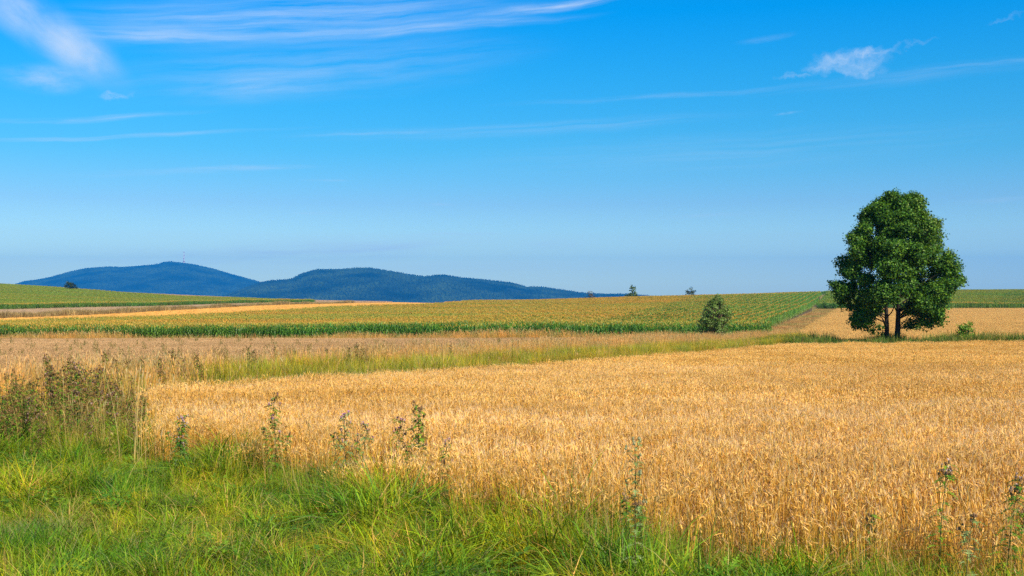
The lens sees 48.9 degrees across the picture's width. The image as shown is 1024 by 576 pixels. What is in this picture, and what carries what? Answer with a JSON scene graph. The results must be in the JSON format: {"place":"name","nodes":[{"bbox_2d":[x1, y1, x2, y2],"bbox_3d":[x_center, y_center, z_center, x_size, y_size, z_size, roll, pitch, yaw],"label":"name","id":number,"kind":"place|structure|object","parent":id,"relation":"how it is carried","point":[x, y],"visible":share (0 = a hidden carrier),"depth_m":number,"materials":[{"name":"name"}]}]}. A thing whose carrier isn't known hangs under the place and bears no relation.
{"place":"outdoors","nodes":[
{"label":"outdoors","id":0,"kind":"place"},
{"bbox_2d":[25,263,240,295],"bbox_3d":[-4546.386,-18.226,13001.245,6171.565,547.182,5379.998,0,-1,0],"label":"hill","id":1,"kind":"structure","parent":0,"point":[174,280],"depth_m":11234.41,"materials":[{"name":"blue plant"}]},
{"bbox_2d":[17,261,648,302],"label":"hill forest","id":2,"kind":"object","parent":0,"point":[343,277],"depth_m":7697.80,"materials":[{"name":"blue plant"}]},
{"bbox_2d":[253,272,552,302],"bbox_3d":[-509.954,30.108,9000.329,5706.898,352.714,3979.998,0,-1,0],"label":"hill","id":3,"kind":"structure","parent":0,"point":[516,290],"depth_m":7551.04,"materials":[{"name":"blue plant"}]},
{"bbox_2d":[0,326,1004,452],"label":"dry grass","id":4,"kind":"structure","parent":0,"point":[541,343],"depth_m":56.42,"materials":[{"name":"beige plant"}]},
{"bbox_2d":[0,283,1023,307],"label":"maize field","id":5,"kind":"structure","parent":0,"point":[9,293],"depth_m":512.33,"materials":[{"name":"green plant"}]},
{"bbox_2d":[0,0,1023,295],"label":"sky","id":6,"kind":"structure","parent":0,"point":[656,147],"materials":[{"name":"blue"}]},
{"bbox_2d":[0,295,1023,575],"bbox_3d":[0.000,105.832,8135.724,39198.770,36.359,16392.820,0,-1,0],"label":"ground","id":7,"kind":"structure","parent":0,"point":[707,515],"depth_m":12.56,"materials":[{"name":"green plant"}]},
{"bbox_2d":[0,395,8,439],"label":"thistle","id":8,"kind":"object","parent":7,"relation":"on","point":[4,405],"visible":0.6,"depth_m":19.00,"materials":[{"name":"green plant"}]},
{"bbox_2d":[2,405,15,459],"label":"thistle","id":9,"kind":"object","parent":7,"relation":"on","point":[11,426],"visible":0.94,"depth_m":17.43,"materials":[{"name":"green plant"}]},
{"bbox_2d":[19,397,26,422],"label":"thistle","id":10,"kind":"object","parent":7,"relation":"on","point":[23,411],"visible":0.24,"depth_m":20.43,"materials":[{"name":"green plant"}]},
{"bbox_2d":[24,401,36,440],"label":"thistle","id":11,"kind":"object","parent":7,"relation":"on","point":[30,416],"visible":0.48,"depth_m":18.80,"materials":[{"name":"green plant"}]},
{"bbox_2d":[25,397,36,443],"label":"thistle","id":12,"kind":"object","parent":7,"relation":"on","point":[28,418],"visible":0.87,"depth_m":18.49,"materials":[{"name":"green plant"}]},
{"bbox_2d":[34,410,46,455],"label":"thistle","id":13,"kind":"object","parent":7,"relation":"on","point":[41,424],"visible":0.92,"depth_m":17.46,"materials":[{"name":"green plant"}]},
{"bbox_2d":[40,369,56,431],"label":"thistle","id":14,"kind":"object","parent":7,"relation":"on","point":[50,388],"visible":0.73,"depth_m":19.98,"materials":[{"name":"green plant"}]},
{"bbox_2d":[43,353,56,412],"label":"thistle","id":15,"kind":"object","parent":7,"relation":"on","point":[47,361],"visible":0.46,"depth_m":25.93,"materials":[{"name":"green plant"}]},
{"bbox_2d":[44,364,61,427],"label":"thistle","id":16,"kind":"object","parent":7,"relation":"on","point":[50,391],"visible":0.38,"depth_m":21.46,"materials":[{"name":"green plant"}]},
{"bbox_2d":[48,367,70,445],"bbox_3d":[-7.456,2.080,18.548,0.330,1.555,0.328,0,-1,13],"label":"thistle","id":17,"kind":"object","parent":7,"relation":"on","point":[55,395],"visible":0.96,"depth_m":18.54,"materials":[{"name":"green plant"}]},
{"bbox_2d":[51,373,71,441],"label":"thistle","id":18,"kind":"object","parent":7,"relation":"on","point":[65,377],"visible":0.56,"depth_m":19.00,"materials":[{"name":"green plant"}]},
{"bbox_2d":[57,357,75,420],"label":"thistle","id":19,"kind":"object","parent":7,"relation":"on","point":[68,369],"visible":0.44,"depth_m":22.99,"materials":[{"name":"green plant"}]},
{"bbox_2d":[63,406,75,446],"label":"thistle","id":20,"kind":"object","parent":7,"relation":"on","point":[71,427],"visible":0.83,"depth_m":17.77,"materials":[{"name":"green plant"}]},
{"bbox_2d":[62,374,77,426],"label":"thistle","id":21,"kind":"object","parent":7,"relation":"on","point":[69,387],"visible":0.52,"depth_m":20.44,"materials":[{"name":"green plant"}]},
{"bbox_2d":[63,280,77,288],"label":"bush","id":22,"kind":"object","parent":7,"relation":"on","point":[72,286],"visible":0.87,"depth_m":685.35,"materials":[{"name":"green plant"}]},
{"bbox_2d":[67,361,83,413],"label":"thistle","id":23,"kind":"object","parent":7,"relation":"on","point":[78,364],"visible":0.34,"depth_m":21.93,"materials":[{"name":"green plant"}]},
{"bbox_2d":[71,362,91,435],"bbox_3d":[-7.431,2.083,19.438,0.354,1.603,0.355,0,-1,2],"label":"thistle","id":24,"kind":"object","parent":7,"relation":"on","point":[78,374],"visible":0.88,"depth_m":19.42,"materials":[{"name":"green plant"}]},
{"bbox_2d":[79,369,91,412],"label":"thistle","id":25,"kind":"object","parent":7,"relation":"on","point":[85,376],"visible":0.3,"depth_m":22.95,"materials":[{"name":"green plant"}]},
{"bbox_2d":[84,411,96,451],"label":"thistle","id":26,"kind":"object","parent":7,"relation":"on","point":[88,427],"visible":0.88,"depth_m":17.45,"materials":[{"name":"green plant"}]},
{"bbox_2d":[84,364,102,422],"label":"thistle","id":27,"kind":"object","parent":7,"relation":"on","point":[91,389],"visible":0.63,"depth_m":21.00,"materials":[{"name":"green plant"}]},
{"bbox_2d":[89,370,107,433],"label":"thistle","id":28,"kind":"object","parent":7,"relation":"on","point":[96,387],"visible":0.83,"depth_m":19.43,"materials":[{"name":"green plant"}]},
{"bbox_2d":[93,365,103,413],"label":"thistle","id":29,"kind":"object","parent":7,"relation":"on","point":[99,370],"visible":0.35,"depth_m":25.97,"materials":[{"name":"brown plant"}]},
{"bbox_2d":[99,348,109,372],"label":"thistle","id":30,"kind":"object","parent":7,"relation":"on","point":[104,353],"visible":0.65,"depth_m":30.92,"materials":[{"name":"beige plant"}]},
{"bbox_2d":[98,374,112,412],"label":"thistle","id":31,"kind":"object","parent":7,"relation":"on","point":[108,378],"visible":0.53,"depth_m":22.49,"materials":[{"name":"brown plant"}]},
{"bbox_2d":[102,388,113,430],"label":"thistle","id":32,"kind":"object","parent":7,"relation":"on","point":[106,405],"visible":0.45,"depth_m":20.42,"materials":[{"name":"green plant"}]},
{"bbox_2d":[100,387,118,461],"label":"thistle","id":33,"kind":"object","parent":7,"relation":"on","point":[110,414],"visible":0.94,"depth_m":17.30,"materials":[{"name":"green plant"}]},
{"bbox_2d":[104,366,119,457],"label":"straw stalk","id":34,"kind":"object","parent":7,"relation":"on","point":[114,413],"visible":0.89,"depth_m":16.98,"materials":[{"name":"beige plant"}]},
{"bbox_2d":[89,488,137,513],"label":"weed plant","id":35,"kind":"object","parent":7,"relation":"on","point":[112,497],"visible":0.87,"depth_m":13.16,"materials":[{"name":"green plant"}]},
{"bbox_2d":[107,378,122,441],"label":"thistle","id":36,"kind":"object","parent":7,"relation":"on","point":[119,410],"visible":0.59,"depth_m":18.92,"materials":[{"name":"green plant"}]},
{"bbox_2d":[110,357,120,377],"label":"thistle","id":37,"kind":"object","parent":7,"relation":"on","point":[115,365],"visible":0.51,"depth_m":31.92,"materials":[{"name":"beige plant"}]},
{"bbox_2d":[118,390,124,412],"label":"thistle","id":38,"kind":"object","parent":7,"relation":"on","point":[120,399],"visible":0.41,"depth_m":21.98,"materials":[{"name":"brown plant"}]},
{"bbox_2d":[121,356,130,382],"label":"thistle","id":39,"kind":"object","parent":7,"relation":"on","point":[126,363],"visible":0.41,"depth_m":31.52,"materials":[{"name":"beige plant"}]},
{"bbox_2d":[121,400,135,452],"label":"thistle","id":40,"kind":"object","parent":7,"relation":"on","point":[131,407],"visible":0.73,"depth_m":18.15,"materials":[{"name":"green plant"}]},
{"bbox_2d":[127,411,138,459],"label":"thistle","id":41,"kind":"object","parent":7,"relation":"on","point":[134,427],"visible":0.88,"depth_m":17.54,"materials":[{"name":"green plant"}]},
{"bbox_2d":[134,366,147,463],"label":"straw stalk","id":42,"kind":"object","parent":7,"relation":"on","point":[137,404],"visible":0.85,"depth_m":16.97,"materials":[{"name":"plant"}]},
{"bbox_2d":[137,356,146,385],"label":"thistle","id":43,"kind":"object","parent":7,"relation":"on","point":[142,359],"visible":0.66,"depth_m":31.02,"materials":[{"name":"beige plant"}]},
{"bbox_2d":[137,395,149,450],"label":"thistle","id":44,"kind":"object","parent":7,"relation":"on","point":[141,412],"visible":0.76,"depth_m":18.54,"materials":[{"name":"beige plant"}]},
{"bbox_2d":[127,428,162,481],"bbox_3d":[-4.767,2.278,14.573,0.493,0.931,0.016,0,-1,0],"label":"straw stalk","id":45,"kind":"object","parent":7,"relation":"on","point":[148,448],"visible":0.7,"depth_m":14.57,"materials":[{"name":"plant"}]},
{"bbox_2d":[155,351,158,457],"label":"straw stalk","id":46,"kind":"object","parent":7,"relation":"on","point":[156,400],"visible":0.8,"depth_m":17.18,"materials":[{"name":"beige plant"}]},
{"bbox_2d":[154,355,164,386],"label":"thistle","id":47,"kind":"object","parent":7,"relation":"on","point":[158,367],"visible":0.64,"depth_m":31.93,"materials":[{"name":"beige plant"}]},
{"bbox_2d":[159,360,168,383],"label":"thistle","id":48,"kind":"object","parent":7,"relation":"on","point":[162,372],"visible":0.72,"depth_m":30.93,"materials":[{"name":"beige plant"}]},
{"bbox_2d":[162,377,173,464],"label":"straw stalk","id":49,"kind":"object","parent":7,"relation":"on","point":[166,417],"visible":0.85,"depth_m":16.38,"materials":[{"name":"plant"}]},
{"bbox_2d":[165,430,178,463],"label":"weed plant","id":50,"kind":"object","parent":7,"relation":"on","point":[169,437],"visible":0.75,"depth_m":16.57,"materials":[{"name":"green plant"}]},
{"bbox_2d":[168,348,179,380],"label":"thistle","id":51,"kind":"object","parent":7,"relation":"on","point":[172,355],"visible":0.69,"depth_m":31.97,"materials":[{"name":"beige plant"}]},
{"bbox_2d":[0,300,354,317],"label":"weed line","id":52,"kind":"object","parent":7,"relation":"on","point":[66,312],"visible":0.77,"depth_m":338.41,"materials":[{"name":"plant"}]},
{"bbox_2d":[168,414,192,473],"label":"thistle","id":53,"kind":"object","parent":7,"relation":"on","point":[181,433],"visible":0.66,"depth_m":15.94,"materials":[{"name":"green plant"}]},
{"bbox_2d":[178,356,187,380],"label":"thistle","id":54,"kind":"object","parent":7,"relation":"on","point":[181,367],"visible":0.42,"depth_m":30.99,"materials":[{"name":"beige plant"}]},
{"bbox_2d":[178,436,192,471],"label":"weed plant","id":55,"kind":"object","parent":7,"relation":"on","point":[181,441],"visible":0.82,"depth_m":15.36,"materials":[{"name":"green plant"}]},
{"bbox_2d":[0,292,392,313],"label":"crest cereal","id":56,"kind":"object","parent":7,"relation":"on","point":[32,310],"depth_m":383.62,"materials":[{"name":"beige plant"}]},
{"bbox_2d":[192,353,200,377],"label":"thistle","id":57,"kind":"object","parent":7,"relation":"on","point":[197,362],"visible":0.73,"depth_m":32.92,"materials":[{"name":"beige plant"}]},
{"bbox_2d":[198,361,205,382],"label":"thistle","id":58,"kind":"object","parent":7,"relation":"on","point":[200,367],"visible":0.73,"depth_m":31.97,"materials":[{"name":"beige plant"}]},
{"bbox_2d":[0,302,432,320],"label":"stubble straw","id":59,"kind":"object","parent":7,"relation":"on","point":[224,309],"visible":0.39,"depth_m":360.40,"materials":[{"name":"beige plant"}]},
{"bbox_2d":[245,344,253,364],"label":"thistle","id":60,"kind":"object","parent":7,"relation":"on","point":[248,348],"visible":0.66,"depth_m":39.89,"materials":[{"name":"beige plant"}]},
{"bbox_2d":[251,349,257,363],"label":"thistle","id":61,"kind":"object","parent":7,"relation":"on","point":[255,355],"visible":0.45,"depth_m":41.02,"materials":[{"name":"beige plant"}]},
{"bbox_2d":[259,427,274,470],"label":"weed plant","id":62,"kind":"object","parent":7,"relation":"on","point":[265,429],"visible":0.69,"depth_m":15.76,"materials":[{"name":"green plant"}]},
{"bbox_2d":[0,336,544,462],"label":"scattered weeds","id":63,"kind":"object","parent":7,"relation":"on","point":[16,401],"depth_m":21.29,"materials":[{"name":"green plant"}]},
{"bbox_2d":[264,392,284,482],"bbox_3d":[-3.198,2.076,15.169,0.317,1.366,0.292,0,-1,11],"label":"thistle","id":64,"kind":"object","parent":7,"relation":"on","point":[275,425],"visible":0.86,"depth_m":15.17,"materials":[{"name":"beige plant"}]},
{"bbox_2d":[279,431,291,476],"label":"weed plant","id":65,"kind":"object","parent":7,"relation":"on","point":[286,437],"visible":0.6,"depth_m":15.58,"materials":[{"name":"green plant"}]},
{"bbox_2d":[0,337,594,381],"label":"cereal field","id":66,"kind":"structure","parent":7,"relation":"on","point":[41,347],"depth_m":84.45,"materials":[{"name":"beige plant"}]},
{"bbox_2d":[0,304,662,326],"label":"maize field","id":67,"kind":"structure","parent":7,"relation":"on","point":[335,314],"depth_m":228.76,"materials":[{"name":"green plant"}]},
{"bbox_2d":[328,432,342,473],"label":"weed plant","id":68,"kind":"object","parent":7,"relation":"on","point":[334,445],"visible":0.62,"depth_m":14.56,"materials":[{"name":"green plant"}]},
{"bbox_2d":[334,410,354,490],"bbox_3d":[-2.034,2.123,13.964,0.345,1.207,0.331,0,-1,-9],"label":"thistle","id":69,"kind":"object","parent":7,"relation":"on","point":[347,422],"visible":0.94,"depth_m":13.97,"materials":[{"name":"green plant"}]},
{"bbox_2d":[345,346,351,361],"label":"thistle","id":70,"kind":"object","parent":7,"relation":"on","point":[348,352],"visible":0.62,"depth_m":45.98,"materials":[{"name":"green plant"}]},
{"bbox_2d":[348,438,360,475],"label":"weed plant","id":71,"kind":"object","parent":7,"relation":"on","point":[357,441],"visible":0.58,"depth_m":14.86,"materials":[{"name":"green plant"}]},
{"bbox_2d":[354,342,360,360],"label":"thistle","id":72,"kind":"object","parent":7,"relation":"on","point":[357,349],"visible":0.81,"depth_m":46.96,"materials":[{"name":"green plant"}]},
{"bbox_2d":[352,422,373,480],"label":"thistle","id":73,"kind":"object","parent":7,"relation":"on","point":[363,437],"visible":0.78,"depth_m":14.18,"materials":[{"name":"green plant"}]},
{"bbox_2d":[361,347,367,364],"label":"thistle","id":74,"kind":"object","parent":7,"relation":"on","point":[362,357],"visible":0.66,"depth_m":44.92,"materials":[{"name":"green plant"}]},
{"bbox_2d":[389,415,409,469],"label":"thistle","id":75,"kind":"object","parent":7,"relation":"on","point":[400,427],"visible":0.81,"depth_m":14.58,"materials":[{"name":"green plant"}]},
{"bbox_2d":[0,331,811,422],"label":"grass strip","id":76,"kind":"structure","parent":7,"relation":"on","point":[302,366],"depth_m":45.39,"materials":[{"name":"green plant"}]},
{"bbox_2d":[400,441,415,484],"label":"weed plant","id":77,"kind":"object","parent":7,"relation":"on","point":[407,451],"visible":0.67,"depth_m":13.86,"materials":[{"name":"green plant"}]},
{"bbox_2d":[0,426,824,575],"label":"verge weeds","id":78,"kind":"object","parent":7,"relation":"on","point":[525,549],"visible":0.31,"depth_m":10.42,"materials":[{"name":"green plant"}]},
{"bbox_2d":[405,400,428,494],"bbox_3d":[-1.194,2.084,14.396,0.321,1.307,0.326,0,-1,6],"label":"thistle","id":79,"kind":"object","parent":7,"relation":"on","point":[419,410],"visible":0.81,"depth_m":14.37,"materials":[{"name":"green plant"}]},
{"bbox_2d":[437,438,454,499],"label":"thistle","id":80,"kind":"object","parent":7,"relation":"on","point":[443,451],"visible":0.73,"depth_m":13.58,"materials":[{"name":"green plant"}]},
{"bbox_2d":[0,291,1023,338],"label":"maize rows","id":81,"kind":"object","parent":7,"relation":"on","point":[752,311],"depth_m":154.47,"materials":[{"name":"green plant"}]},
{"bbox_2d":[341,294,704,308],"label":"maize field","id":82,"kind":"structure","parent":7,"relation":"on","point":[631,300],"depth_m":397.29,"materials":[{"name":"green plant"}]},
{"bbox_2d":[583,291,595,297],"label":"bush","id":83,"kind":"object","parent":7,"relation":"on","point":[592,295],"visible":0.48,"depth_m":519.91,"materials":[{"name":"green plant"}]},
{"bbox_2d":[615,492,632,538],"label":"weed plant","id":84,"kind":"object","parent":7,"relation":"on","point":[624,499],"visible":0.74,"depth_m":10.36,"materials":[{"name":"green plant"}]},
{"bbox_2d":[625,285,637,296],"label":"bush","id":85,"kind":"object","parent":7,"relation":"on","point":[632,294],"visible":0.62,"depth_m":519.99,"materials":[{"name":"green plant"}]},
{"bbox_2d":[621,437,648,573],"bbox_3d":[1.011,1.933,9.370,0.221,1.393,0.233,0,-1,31],"label":"weed plant","id":86,"kind":"object","parent":7,"relation":"on","point":[639,475],"visible":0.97,"depth_m":9.37,"materials":[{"name":"green plant"}]},
{"bbox_2d":[628,500,656,557],"bbox_3d":[1.168,2.259,9.973,0.283,0.760,0.244,0,-1,4],"label":"weed plant","id":87,"kind":"object","parent":7,"relation":"on","point":[644,517],"visible":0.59,"depth_m":9.97,"materials":[{"name":"green plant"}]},
{"bbox_2d":[685,288,695,294],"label":"bush","id":88,"kind":"object","parent":7,"relation":"on","point":[691,292],"visible":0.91,"depth_m":559.64,"materials":[{"name":"green plant"}]},
{"bbox_2d":[694,293,733,335],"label":"young tree","id":89,"kind":"object","parent":7,"relation":"on","point":[710,322],"visible":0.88,"depth_m":140.39,"materials":[{"name":"green plant"}]},
{"bbox_2d":[765,308,834,332],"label":"track grass","id":90,"kind":"structure","parent":7,"relation":"on","point":[802,321],"depth_m":223.91,"materials":[{"name":"beige plant"}]},
{"bbox_2d":[816,301,836,308],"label":"bush","id":91,"kind":"object","parent":7,"relation":"on","point":[829,306],"visible":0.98,"depth_m":345.85,"materials":[{"name":"green plant"}]},
{"bbox_2d":[860,513,882,571],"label":"weed plant","id":92,"kind":"object","parent":7,"relation":"on","point":[874,517],"visible":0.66,"depth_m":9.87,"materials":[{"name":"green plant"}]},
{"bbox_2d":[826,187,968,340],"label":"tree","id":93,"kind":"object","parent":7,"relation":"on","point":[903,248],"visible":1,"depth_m":92.50,"materials":[{"name":"green plant"}]},
{"bbox_2d":[924,458,959,575],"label":"thistle","id":94,"kind":"object","parent":7,"relation":"on","point":[949,469],"visible":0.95,"depth_m":9.58,"materials":[{"name":"green plant"}]},
{"bbox_2d":[955,321,975,340],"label":"bush","id":95,"kind":"object","parent":7,"relation":"on","point":[965,327],"visible":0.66,"depth_m":93.35,"materials":[{"name":"green plant"}]},
{"bbox_2d":[951,512,986,575],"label":"thistle","id":96,"kind":"object","parent":7,"relation":"on","point":[973,515],"visible":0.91,"depth_m":8.96,"materials":[{"name":"green plant"}]},
{"bbox_2d":[987,473,1023,575],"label":"thistle","id":97,"kind":"object","parent":7,"relation":"on","point":[1014,547],"visible":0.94,"depth_m":9.18,"materials":[{"name":"green plant"}]},
{"bbox_2d":[1009,507,1023,575],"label":"weed plant","id":98,"kind":"object","parent":7,"relation":"on","point":[1022,512],"visible":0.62,"depth_m":9.56,"materials":[{"name":"green plant"}]},
{"bbox_2d":[0,392,1023,575],"bbox_3d":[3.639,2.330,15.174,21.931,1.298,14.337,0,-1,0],"label":"wheat field","id":99,"kind":"structure","parent":0,"point":[827,450],"depth_m":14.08,"materials":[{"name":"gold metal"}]},
{"bbox_2d":[116,359,1023,437],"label":"wheat field","id":100,"kind":"structure","parent":0,"point":[808,384],"depth_m":28.23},
{"bbox_2d":[490,328,1023,344],"label":"bank grass","id":101,"kind":"structure","parent":0,"point":[877,339],"depth_m":92.46,"materials":[{"name":"green plant"}]},
{"bbox_2d":[512,339,1023,370],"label":"wheat field","id":102,"kind":"structure","parent":0,"point":[994,352],"depth_m":60.10,"materials":[{"name":"yellow plant"}]},
{"bbox_2d":[796,308,1023,340],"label":"barley field","id":103,"kind":"structure","parent":0,"point":[1010,320],"depth_m":169.28,"materials":[{"name":"beige plant"}]}
]}

